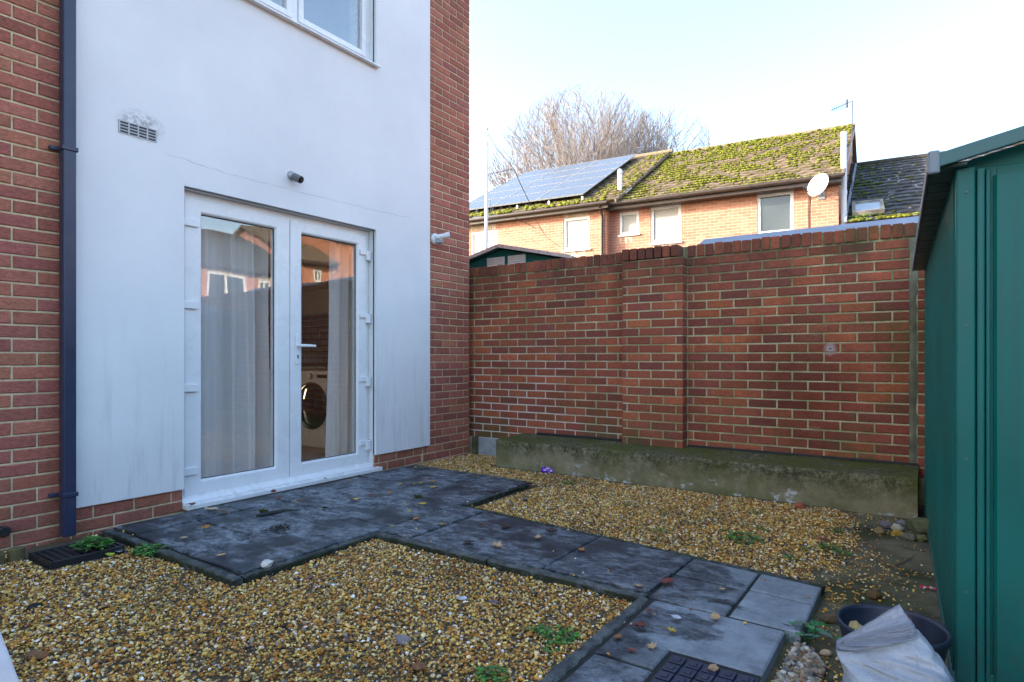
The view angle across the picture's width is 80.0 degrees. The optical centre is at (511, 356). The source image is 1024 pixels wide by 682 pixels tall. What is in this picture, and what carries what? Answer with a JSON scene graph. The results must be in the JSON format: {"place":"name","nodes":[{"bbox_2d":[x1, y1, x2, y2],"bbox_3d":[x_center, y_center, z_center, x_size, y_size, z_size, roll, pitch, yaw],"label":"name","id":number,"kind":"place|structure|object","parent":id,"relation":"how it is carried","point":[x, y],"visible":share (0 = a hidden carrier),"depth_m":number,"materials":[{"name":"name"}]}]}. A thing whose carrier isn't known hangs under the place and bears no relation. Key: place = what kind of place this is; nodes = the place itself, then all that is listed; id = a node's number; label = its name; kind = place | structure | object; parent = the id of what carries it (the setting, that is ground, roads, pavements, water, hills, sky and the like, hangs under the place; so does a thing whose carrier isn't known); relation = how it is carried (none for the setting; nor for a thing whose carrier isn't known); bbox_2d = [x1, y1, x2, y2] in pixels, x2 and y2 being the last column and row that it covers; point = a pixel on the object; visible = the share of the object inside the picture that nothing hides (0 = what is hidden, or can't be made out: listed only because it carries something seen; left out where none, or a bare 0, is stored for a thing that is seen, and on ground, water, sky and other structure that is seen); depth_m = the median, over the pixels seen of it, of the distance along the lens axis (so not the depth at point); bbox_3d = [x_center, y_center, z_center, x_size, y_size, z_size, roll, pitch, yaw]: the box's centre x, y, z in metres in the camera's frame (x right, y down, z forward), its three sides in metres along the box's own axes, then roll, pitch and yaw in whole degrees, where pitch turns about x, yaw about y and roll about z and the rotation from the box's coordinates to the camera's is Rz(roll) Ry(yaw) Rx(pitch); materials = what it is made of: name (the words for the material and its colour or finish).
{"place":"outdoors","nodes":[
{"label":"outdoors","id":0,"kind":"place"},
{"bbox_2d":[0,0,469,552],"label":"house","id":1,"kind":"structure","parent":0,"point":[138,138],"depth_m":4.14,"materials":[{"name":"paint"}]},
{"bbox_2d":[0,526,10,536],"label":"pipe stub","id":2,"kind":"object","parent":1,"relation":"attached to","point":[5,531],"visible":1,"depth_m":3.23,"materials":[{"name":"plastic"}]},
{"bbox_2d":[201,216,270,477],"bbox_3d":[-2.195,-0.077,4.514,0.188,2.125,0.937,0,0,34],"label":"curtain","id":3,"kind":"object","parent":1,"relation":"hanging from","point":[235,408],"visible":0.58,"depth_m":4.63,"materials":[{"name":"fabric"}]},
{"bbox_2d":[183,197,288,496],"bbox_3d":[-1.995,-0.066,4.449,0.093,2.017,0.833,0,0,34],"label":"door leaf","id":4,"kind":"structure","parent":1,"relation":"in","point":[194,209],"depth_m":4.37,"materials":[{"name":"white plastic"}]},
{"bbox_2d":[287,171,303,183],"bbox_3d":[-1.654,-1.378,4.677,0.115,0.102,0.069,0,0,23],"label":"security camera","id":5,"kind":"object","parent":1,"relation":"attached to","point":[296,177],"visible":1,"depth_m":4.66,"materials":[{"name":"grey metal"}]},
{"bbox_2d":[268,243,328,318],"bbox_3d":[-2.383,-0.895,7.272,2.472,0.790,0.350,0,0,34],"label":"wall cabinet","id":6,"kind":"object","parent":1,"relation":"attached to","point":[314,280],"depth_m":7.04,"materials":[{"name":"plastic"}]},
{"bbox_2d":[268,252,270,318],"bbox_3d":[-3.141,-0.895,7.811,0.612,0.790,0.313,0,0,34],"label":"cabinet door","id":7,"kind":"structure","parent":6,"relation":"in","point":[269,253],"depth_m":7.52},
{"bbox_2d":[301,247,319,316],"bbox_3d":[-2.629,-0.895,7.462,0.612,0.790,0.313,0,0,34],"label":"cabinet door","id":8,"kind":"structure","parent":6,"relation":"in","point":[302,315],"depth_m":7.16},
{"bbox_2d":[302,243,328,315],"bbox_3d":[-2.116,-0.895,7.113,0.612,0.790,0.313,0,0,34],"label":"cabinet door","id":9,"kind":"structure","parent":6,"relation":"in","point":[315,258],"depth_m":7.02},
{"bbox_2d":[269,330,328,414],"bbox_3d":[-2.585,0.296,7.305,3.400,1.227,0.523,0,0,34],"label":"kitchen unit","id":10,"kind":"object","parent":1,"relation":"attached to","point":[314,367],"visible":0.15,"depth_m":7.08,"materials":[{"name":"silver wood"}]},
{"bbox_2d":[247,0,380,68],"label":"window","id":11,"kind":"structure","parent":1,"relation":"in","point":[291,11],"depth_m":5.02,"materials":[{"name":"white plastic"}]},
{"bbox_2d":[301,369,327,447],"bbox_3d":[-2.098,0.573,6.955,0.600,0.855,0.547,0,0,34],"label":"washing machine","id":12,"kind":"object","parent":1,"relation":"on","point":[313,404],"visible":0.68,"depth_m":6.71,"materials":[{"name":"white metal"}]},
{"bbox_2d":[289,220,370,476],"bbox_3d":[-1.511,-0.066,5.122,0.134,2.017,0.812,0,0,34],"label":"door leaf","id":13,"kind":"structure","parent":1,"relation":"in","point":[297,467],"depth_m":5.12,"materials":[{"name":"white plastic"}]},
{"bbox_2d":[325,241,351,456],"bbox_3d":[-1.476,-0.077,5.585,0.084,2.125,0.528,0,0,34],"label":"curtain","id":14,"kind":"object","parent":1,"relation":"hanging from","point":[339,415],"visible":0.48,"depth_m":5.50,"materials":[{"name":"fabric"}]},
{"bbox_2d":[431,232,449,244],"bbox_3d":[-0.697,-1.179,6.051,0.173,0.124,0.133,0,0,34],"label":"security camera","id":15,"kind":"object","parent":1,"relation":"attached to","point":[436,239],"visible":1,"depth_m":6.04,"materials":[{"name":"white plastic"}]},
{"bbox_2d":[116,465,527,574],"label":"patio","id":16,"kind":"structure","parent":0,"point":[241,538],"depth_m":3.86,"materials":[{"name":"stone"}]},
{"bbox_2d":[264,524,290,530],"bbox_3d":[-1.365,1.003,3.582,0.127,0.022,0.140,0,0,34],"label":"leaf debris","id":17,"kind":"object","parent":16,"relation":"on","point":[280,527],"visible":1,"depth_m":3.58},
{"bbox_2d":[256,509,300,516],"bbox_3d":[-1.510,0.998,3.941,0.280,0.028,0.046,0,0,-37],"label":"bark strip","id":18,"kind":"object","parent":16,"relation":"on","point":[266,513],"visible":1,"depth_m":3.92,"materials":[{"name":"wood"}]},
{"bbox_2d":[0,453,857,681],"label":"gravel bed","id":19,"kind":"object","parent":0,"point":[770,677],"visible":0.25,"depth_m":2.47,"materials":[{"name":"gravel"}]},
{"bbox_2d":[20,650,48,658],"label":"fallen leaf","id":20,"kind":"object","parent":19,"relation":"on","point":[38,654],"visible":1,"depth_m":2.11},
{"bbox_2d":[26,602,42,610],"bbox_3d":[-1.984,1.038,2.538,0.053,0.028,0.048,0,0,-20],"label":"stone","id":21,"kind":"object","parent":19,"relation":"on","point":[35,605],"visible":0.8,"depth_m":2.52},
{"bbox_2d":[29,537,124,569],"bbox_3d":[-2.288,1.045,3.217,0.275,0.070,0.340,0,0,34],"label":"drain tray","id":22,"kind":"object","parent":19,"relation":"on","point":[57,557],"visible":0.54,"depth_m":3.16,"materials":[{"name":"plastic"}]},
{"bbox_2d":[69,536,115,551],"bbox_3d":[-2.220,0.978,3.230,0.207,0.067,0.194,0,0,-13],"label":"weed","id":23,"kind":"object","parent":22,"relation":"on","point":[87,544],"visible":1,"depth_m":3.22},
{"bbox_2d":[130,542,170,556],"bbox_3d":[-1.915,1.019,3.241,0.205,0.055,0.205,0,0,34],"label":"weed","id":24,"kind":"object","parent":19,"relation":"on","point":[143,551],"visible":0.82,"depth_m":3.21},
{"bbox_2d":[333,636,354,641],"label":"fallen leaf","id":25,"kind":"object","parent":19,"relation":"on","point":[347,638],"visible":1,"depth_m":2.24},
{"bbox_2d":[473,665,509,681],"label":"weed","id":26,"kind":"object","parent":19,"relation":"on","point":[485,677],"visible":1,"depth_m":1.98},
{"bbox_2d":[526,623,550,637],"bbox_3d":[0.110,1.031,2.307,0.084,0.031,0.114,0,0,-39],"label":"weed","id":27,"kind":"object","parent":19,"relation":"on","point":[537,630],"visible":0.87,"depth_m":2.31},
{"bbox_2d":[541,467,552,472],"bbox_3d":[0.326,1.027,5.535,0.120,0.068,0.070,0,0,6],"label":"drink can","id":28,"kind":"object","parent":19,"relation":"on","point":[546,470],"visible":0.84,"depth_m":5.51,"materials":[{"name":"purple metal"}]},
{"bbox_2d":[539,644,562,655],"bbox_3d":[0.142,1.036,2.159,0.093,0.020,0.074,0,0,34],"label":"weed","id":29,"kind":"object","parent":19,"relation":"on","point":[547,648],"visible":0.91,"depth_m":2.16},
{"bbox_2d":[539,625,580,645],"bbox_3d":[0.169,1.026,2.251,0.157,0.041,0.143,0,0,34],"label":"weed","id":30,"kind":"object","parent":19,"relation":"on","point":[563,631],"visible":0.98,"depth_m":2.25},
{"bbox_2d":[721,531,765,544],"bbox_3d":[1.304,1.013,3.441,0.238,0.067,0.187,0,0,34],"label":"weed","id":31,"kind":"object","parent":19,"relation":"on","point":[738,538],"visible":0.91,"depth_m":3.43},
{"bbox_2d":[782,553,805,560],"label":"weed","id":32,"kind":"object","parent":19,"relation":"on","point":[784,556],"visible":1,"depth_m":3.15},
{"bbox_2d":[794,502,805,508],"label":"stone","id":33,"kind":"object","parent":19,"relation":"on","point":[800,505],"visible":0.96,"depth_m":4.20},
{"bbox_2d":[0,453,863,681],"bbox_3d":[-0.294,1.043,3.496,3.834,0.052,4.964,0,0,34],"label":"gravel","id":34,"kind":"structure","parent":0,"point":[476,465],"depth_m":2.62,"materials":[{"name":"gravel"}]},
{"bbox_2d":[0,632,18,681],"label":"plastic board","id":35,"kind":"object","parent":34,"relation":"on","point":[7,672],"visible":1,"depth_m":2.02,"materials":[{"name":"plastic"}]},
{"bbox_2d":[4,636,27,650],"bbox_3d":[-1.771,1.028,2.188,0.074,0.026,0.101,-8,8,-38],"label":"fallen leaf","id":36,"kind":"object","parent":34,"relation":"on","point":[14,642],"visible":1,"depth_m":2.21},
{"bbox_2d":[394,634,409,644],"bbox_3d":[-0.402,1.028,2.225,0.047,0.019,0.091,-10,15,-38],"label":"stone","id":37,"kind":"object","parent":34,"relation":"on","point":[402,638],"visible":1,"depth_m":2.23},
{"bbox_2d":[409,662,425,669],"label":"fallen leaf","id":38,"kind":"object","parent":34,"relation":"on","point":[421,665],"visible":1,"depth_m":2.05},
{"bbox_2d":[100,482,820,681],"bbox_3d":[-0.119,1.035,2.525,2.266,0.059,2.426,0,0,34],"label":"path","id":39,"kind":"structure","parent":0,"point":[772,602],"depth_m":2.64,"materials":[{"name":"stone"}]},
{"bbox_2d":[132,501,808,654],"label":"stray pebbles","id":40,"kind":"object","parent":39,"relation":"on","point":[744,622],"visible":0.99,"depth_m":2.76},
{"bbox_2d":[492,541,505,549],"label":"fallen leaf","id":41,"kind":"object","parent":39,"relation":"on","point":[498,544],"visible":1,"depth_m":3.25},
{"bbox_2d":[501,522,510,528],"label":"fallen leaf","id":42,"kind":"object","parent":39,"relation":"on","point":[504,524],"visible":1,"depth_m":3.64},
{"bbox_2d":[627,620,646,626],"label":"fallen leaf","id":43,"kind":"object","parent":39,"relation":"on","point":[639,624],"visible":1,"depth_m":2.28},
{"bbox_2d":[661,577,673,582],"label":"fallen leaf","id":44,"kind":"object","parent":39,"relation":"on","point":[667,580],"visible":1,"depth_m":2.73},
{"bbox_2d":[649,655,759,681],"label":"drain cover","id":45,"kind":"object","parent":39,"relation":"on","point":[674,668],"visible":0.98,"depth_m":1.94,"materials":[{"name":"metal"}]},
{"bbox_2d":[708,664,718,671],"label":"stone","id":46,"kind":"object","parent":45,"relation":"on","point":[714,667],"visible":1,"depth_m":1.96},
{"bbox_2d":[710,613,720,621],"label":"fallen leaf","id":47,"kind":"object","parent":39,"relation":"on","point":[715,616],"visible":1,"depth_m":2.35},
{"bbox_2d":[469,244,574,267],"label":"garden shed","id":48,"kind":"structure","parent":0,"point":[498,254],"depth_m":8.74,"materials":[{"name":"green metal"}]},
{"bbox_2d":[469,149,677,256],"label":"terraced house","id":49,"kind":"structure","parent":0,"point":[577,226],"depth_m":17.82,"materials":[{"name":"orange brick"}]},
{"bbox_2d":[471,230,497,254],"bbox_3d":[-0.852,-3.408,18.782,1.030,0.925,0.140,0,0,29],"label":"window","id":50,"kind":"structure","parent":49,"relation":"in","point":[477,238],"depth_m":18.86,"materials":[{"name":"white plastic"}]},
{"bbox_2d":[469,197,506,209],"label":"solar panel","id":51,"kind":"object","parent":49,"relation":"attached to","point":[476,205],"visible":0.73,"depth_m":19.48,"materials":[{"name":"glass"}]},
{"bbox_2d":[471,188,521,201],"bbox_3d":[-0.524,-5.400,20.444,1.480,0.038,1.110,0,27,29],"label":"solar panel","id":52,"kind":"object","parent":49,"relation":"attached to","point":[501,194],"visible":0.76,"depth_m":20.44,"materials":[{"name":"glass"}]},
{"bbox_2d":[488,180,535,192],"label":"solar panel","id":53,"kind":"object","parent":49,"relation":"attached to","point":[509,187],"visible":0.67,"depth_m":21.32,"materials":[{"name":"glass"}]},
{"bbox_2d":[493,191,548,206],"bbox_3d":[0.301,-4.884,18.849,1.480,0.037,1.110,0,27,29],"label":"solar panel","id":54,"kind":"object","parent":49,"relation":"attached to","point":[518,199],"visible":0.99,"depth_m":18.79,"materials":[{"name":"glass"}]},
{"bbox_2d":[500,173,547,185],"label":"solar panel","id":55,"kind":"object","parent":49,"relation":"attached to","point":[526,179],"visible":0.89,"depth_m":22.21,"materials":[{"name":"glass"}]},
{"bbox_2d":[513,167,557,178],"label":"solar panel","id":56,"kind":"object","parent":49,"relation":"attached to","point":[536,172],"visible":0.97,"depth_m":23.07,"materials":[{"name":"glass"}]},
{"bbox_2d":[509,182,562,196],"bbox_3d":[0.783,-5.400,19.724,1.480,0.037,1.110,0,27,29],"label":"solar panel","id":57,"kind":"object","parent":49,"relation":"attached to","point":[541,188],"visible":0.87,"depth_m":19.74,"materials":[{"name":"glass"}]},
{"bbox_2d":[524,174,574,187],"bbox_3d":[1.265,-5.917,20.600,1.480,0.038,1.110,0,27,29],"label":"solar panel","id":58,"kind":"object","parent":49,"relation":"attached to","point":[550,181],"visible":0.91,"depth_m":20.60,"materials":[{"name":"glass"}]},
{"bbox_2d":[538,167,585,179],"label":"solar panel","id":59,"kind":"object","parent":49,"relation":"attached to","point":[562,173],"visible":0.81,"depth_m":21.48,"materials":[{"name":"glass"}]},
{"bbox_2d":[536,184,595,200],"bbox_3d":[1.608,-4.884,18.129,1.480,0.038,1.110,0,27,29],"label":"solar panel","id":60,"kind":"object","parent":49,"relation":"attached to","point":[567,192],"visible":1,"depth_m":18.05,"materials":[{"name":"glass"}]},
{"bbox_2d":[550,160,596,172],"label":"solar panel","id":61,"kind":"object","parent":49,"relation":"attached to","point":[573,166],"visible":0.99,"depth_m":22.34,"materials":[{"name":"glass"}]},
{"bbox_2d":[562,216,590,251],"bbox_3d":[1.833,-3.478,17.303,0.860,0.965,0.140,0,0,29],"label":"window","id":62,"kind":"structure","parent":49,"relation":"in","point":[577,229],"depth_m":17.32,"materials":[{"name":"white plastic"}]},
{"bbox_2d":[552,176,606,189],"bbox_3d":[2.090,-5.400,19.005,1.480,0.037,1.110,0,27,29],"label":"solar panel","id":63,"kind":"object","parent":49,"relation":"attached to","point":[581,182],"visible":0.96,"depth_m":19.00,"materials":[{"name":"glass"}]},
{"bbox_2d":[564,168,617,181],"bbox_3d":[2.572,-5.917,19.881,1.480,0.037,1.110,0,27,29],"label":"solar panel","id":64,"kind":"object","parent":49,"relation":"attached to","point":[606,172],"visible":0.99,"depth_m":19.85,"materials":[{"name":"glass"}]},
{"bbox_2d":[577,161,627,173],"bbox_3d":[3.054,-6.433,20.756,1.480,0.038,1.110,0,27,29],"label":"solar panel","id":65,"kind":"object","parent":49,"relation":"attached to","point":[603,167],"visible":0.96,"depth_m":20.75,"materials":[{"name":"glass"}]},
{"bbox_2d":[588,154,635,166],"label":"solar panel","id":66,"kind":"object","parent":49,"relation":"attached to","point":[614,160],"visible":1,"depth_m":21.62,"materials":[{"name":"glass"}]},
{"bbox_2d":[469,0,1023,217],"label":"sky","id":67,"kind":"structure","parent":0,"point":[919,76],"materials":[{"name":"white"}]},
{"bbox_2d":[776,504,948,681],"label":"concrete ground","id":68,"kind":"structure","parent":0,"point":[888,545],"depth_m":2.91,"materials":[{"name":"concrete"}]},
{"bbox_2d":[785,633,808,642],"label":"weed","id":69,"kind":"object","parent":68,"relation":"on","point":[804,639],"visible":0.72,"depth_m":2.25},
{"bbox_2d":[772,641,826,681],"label":"coarse gravel","id":70,"kind":"structure","parent":68,"relation":"on","point":[799,664],"depth_m":2.04,"materials":[{"name":"gravel"}]},
{"bbox_2d":[783,620,841,641],"bbox_3d":[1.108,1.018,2.266,0.170,0.066,0.197,0,0,-13],"label":"weed","id":71,"kind":"object","parent":68,"relation":"on","point":[810,628],"visible":0.93,"depth_m":2.26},
{"bbox_2d":[819,649,832,656],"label":"stone","id":72,"kind":"object","parent":68,"relation":"on","point":[825,652],"visible":1,"depth_m":2.15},
{"bbox_2d":[818,613,836,623],"bbox_3d":[1.271,1.042,2.435,0.099,0.037,0.047,0,0,-5],"label":"stone","id":73,"kind":"object","parent":68,"relation":"on","point":[828,618],"visible":0.71,"depth_m":2.42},
{"bbox_2d":[819,541,841,549],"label":"weed","id":74,"kind":"object","parent":68,"relation":"on","point":[824,544],"visible":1,"depth_m":3.32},
{"bbox_2d":[833,550,853,555],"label":"weed","id":75,"kind":"object","parent":68,"relation":"on","point":[840,553],"visible":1,"depth_m":3.23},
{"bbox_2d":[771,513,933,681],"bbox_3d":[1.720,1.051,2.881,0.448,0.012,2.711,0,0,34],"label":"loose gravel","id":76,"kind":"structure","parent":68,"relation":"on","point":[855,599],"depth_m":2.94,"materials":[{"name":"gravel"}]},
{"bbox_2d":[867,590,881,599],"bbox_3d":[1.585,1.042,2.674,0.059,0.044,0.049,0,0,-20],"label":"stone","id":77,"kind":"object","parent":68,"relation":"on","point":[873,594],"visible":1,"depth_m":2.66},
{"bbox_2d":[874,526,885,534],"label":"stone","id":78,"kind":"object","parent":68,"relation":"on","point":[879,530],"visible":0.97,"depth_m":3.63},
{"bbox_2d":[878,520,892,528],"bbox_3d":[2.313,1.042,3.774,0.090,0.062,0.083,0,0,34],"label":"stone","id":79,"kind":"object","parent":68,"relation":"on","point":[885,524],"visible":0.89,"depth_m":3.75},
{"bbox_2d":[836,604,951,662],"bbox_3d":[1.204,0.952,1.936,0.312,0.222,0.286,0,0,34],"label":"plastic tub","id":80,"kind":"object","parent":68,"relation":"on","point":[936,635],"visible":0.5,"depth_m":1.98,"materials":[{"name":"plastic"}]},
{"bbox_2d":[848,621,861,629],"bbox_3d":[1.133,0.901,2.009,0.058,0.066,0.053,0,0,34],"label":"stone","id":81,"kind":"object","parent":80,"relation":"in","point":[854,625],"visible":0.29,"depth_m":2.00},
{"bbox_2d":[836,604,954,681],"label":"plastic sack","id":82,"kind":"object","parent":80,"relation":"in","point":[892,644],"visible":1,"depth_m":1.49,"materials":[{"name":"plastic"}]},
{"bbox_2d":[890,523,903,530],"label":"stone","id":83,"kind":"object","parent":68,"relation":"on","point":[894,526],"visible":0.77,"depth_m":3.70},
{"bbox_2d":[891,529,902,535],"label":"stone","id":84,"kind":"object","parent":68,"relation":"on","point":[896,532],"visible":0.88,"depth_m":3.60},
{"bbox_2d":[896,520,905,525],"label":"stone","id":85,"kind":"object","parent":68,"relation":"on","point":[901,522],"visible":0.59,"depth_m":3.81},
{"bbox_2d":[900,533,915,540],"bbox_3d":[2.288,1.043,3.526,0.063,0.056,0.080,0,0,-13],"label":"stone","id":86,"kind":"object","parent":68,"relation":"on","point":[908,536],"visible":0.93,"depth_m":3.50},
{"bbox_2d":[904,517,927,533],"bbox_3d":[2.478,1.025,3.686,0.144,0.107,0.166,0,0,6],"label":"stone","id":87,"kind":"object","parent":68,"relation":"on","point":[918,525],"visible":0.66,"depth_m":3.67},
{"bbox_2d":[916,535,927,541],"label":"stone","id":88,"kind":"object","parent":68,"relation":"on","point":[921,538],"visible":0.98,"depth_m":3.49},
{"bbox_2d":[844,141,1023,222],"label":"terraced house","id":89,"kind":"structure","parent":0,"point":[887,188],"depth_m":16.00,"materials":[{"name":"grey tile"}]},
{"bbox_2d":[830,99,852,191],"bbox_3d":[8.234,-5.357,15.325,0.786,2.363,0.145,0,0,-25],"label":"tv aerial","id":90,"kind":"object","parent":89,"relation":"attached to","point":[846,102],"visible":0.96,"depth_m":15.43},
{"bbox_2d":[852,199,884,215],"bbox_3d":[8.521,-3.591,14.626,0.660,0.515,0.897,0,0,29],"label":"roof window","id":91,"kind":"structure","parent":89,"relation":"in","point":[874,206],"depth_m":14.54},
{"bbox_2d":[912,126,1023,681],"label":"garden shed","id":92,"kind":"structure","parent":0,"point":[968,256],"depth_m":1.91,"materials":[{"name":"green metal"}]},
{"bbox_2d":[993,171,1023,681],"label":"door","id":93,"kind":"structure","parent":92,"relation":"in","point":[1008,188],"depth_m":1.88,"materials":[{"name":"green metal"}]},
{"label":"ground","id":94,"kind":"structure","parent":0,"visible":0},
{"bbox_2d":[0,550,4,566],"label":"edging post","id":95,"kind":"object","parent":94,"relation":"on","point":[2,557],"visible":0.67,"depth_m":3.06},
{"bbox_2d":[7,546,24,561],"bbox_3d":[-2.540,1.044,3.128,0.070,0.133,0.070,0,0,34],"label":"edging post","id":96,"kind":"object","parent":94,"relation":"on","point":[17,553],"visible":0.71,"depth_m":3.10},
{"bbox_2d":[103,464,824,681],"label":"kerb","id":97,"kind":"structure","parent":94,"relation":"on","point":[565,665],"depth_m":2.96,"materials":[{"name":"concrete"}]},
{"bbox_2d":[261,559,272,567],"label":"stone","id":98,"kind":"object","parent":97,"relation":"on","point":[266,563],"visible":1,"depth_m":2.93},
{"bbox_2d":[472,436,477,454],"bbox_3d":[-0.396,0.980,6.563,0.045,0.260,0.062,0,0,34],"label":"timber post","id":99,"kind":"object","parent":94,"relation":"on","point":[474,444],"visible":0.56,"depth_m":6.54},
{"bbox_2d":[484,128,487,248],"bbox_3d":[-0.640,-2.249,14.957,0.142,6.719,0.097,0,0,34],"label":"pole","id":100,"kind":"object","parent":94,"relation":"on","point":[486,211],"visible":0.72,"depth_m":14.91,"materials":[{"name":"white metal"}]},
{"bbox_2d":[488,134,558,245],"bbox_3d":[-0.030,-4.294,16.389,1.448,2.412,3.061,0,0,34],"label":"cable","id":101,"kind":"object","parent":100,"relation":"attached to","point":[524,192],"visible":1,"depth_m":17.00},
{"bbox_2d":[478,437,496,455],"bbox_3d":[-0.071,0.988,6.404,0.730,0.245,0.035,0,0,34],"label":"wall footing","id":102,"kind":"object","parent":94,"relation":"on","point":[486,446],"depth_m":6.52,"materials":[{"name":"grey concrete"}]},
{"bbox_2d":[482,83,673,212],"bbox_3d":[4.024,-7.258,35.933,12.706,16.778,12.654,0,0,34],"label":"bare tree","id":103,"kind":"object","parent":94,"relation":"on","point":[597,147],"visible":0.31,"depth_m":33.23,"materials":[{"name":"brown plant"}]},
{"bbox_2d":[616,102,720,155],"bbox_3d":[8.502,-6.472,34.139,8.091,15.205,8.158,0,0,34],"label":"bare tree","id":104,"kind":"object","parent":94,"relation":"on","point":[659,135],"visible":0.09,"depth_m":32.70,"materials":[{"name":"brown plant"}]},
{"bbox_2d":[496,433,918,518],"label":"concrete plinth","id":105,"kind":"structure","parent":94,"relation":"on","point":[887,489],"depth_m":4.67,"materials":[{"name":"concrete"}]},
{"bbox_2d":[469,222,924,504],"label":"garden wall","id":106,"kind":"structure","parent":105,"relation":"on","point":[809,344],"depth_m":5.16,"materials":[{"name":"brick"}]},
{"bbox_2d":[606,123,856,253],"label":"terraced house","id":107,"kind":"structure","parent":94,"relation":"on","point":[750,186],"depth_m":16.11,"materials":[{"name":"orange brick"}]},
{"bbox_2d":[618,211,639,236],"bbox_3d":[3.228,-3.657,16.809,0.620,0.665,0.140,0,0,29],"label":"window","id":108,"kind":"structure","parent":107,"relation":"in","point":[628,221],"depth_m":16.83,"materials":[{"name":"white plastic"}]},
{"bbox_2d":[649,204,681,245],"bbox_3d":[4.112,-3.527,16.323,0.880,1.025,0.140,0,0,29],"label":"window","id":109,"kind":"structure","parent":107,"relation":"in","point":[665,220],"depth_m":16.34,"materials":[{"name":"white plastic"}]},
{"bbox_2d":[757,191,793,232],"bbox_3d":[6.474,-3.517,15.023,0.890,1.045,0.140,0,0,29],"label":"window","id":110,"kind":"structure","parent":107,"relation":"in","point":[775,211],"depth_m":15.05,"materials":[{"name":"white plastic"}]},
{"bbox_2d":[803,173,827,199],"bbox_3d":[7.030,-3.946,14.107,0.514,0.536,1.028,0,0,29],"label":"satellite dish","id":111,"kind":"object","parent":107,"relation":"attached to","point":[818,183],"visible":1,"depth_m":14.04,"materials":[{"name":"white metal"}]},
{"bbox_2d":[700,216,918,243],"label":"outbuilding","id":112,"kind":"structure","parent":94,"relation":"on","point":[833,228],"depth_m":6.24,"materials":[{"name":"blue"}]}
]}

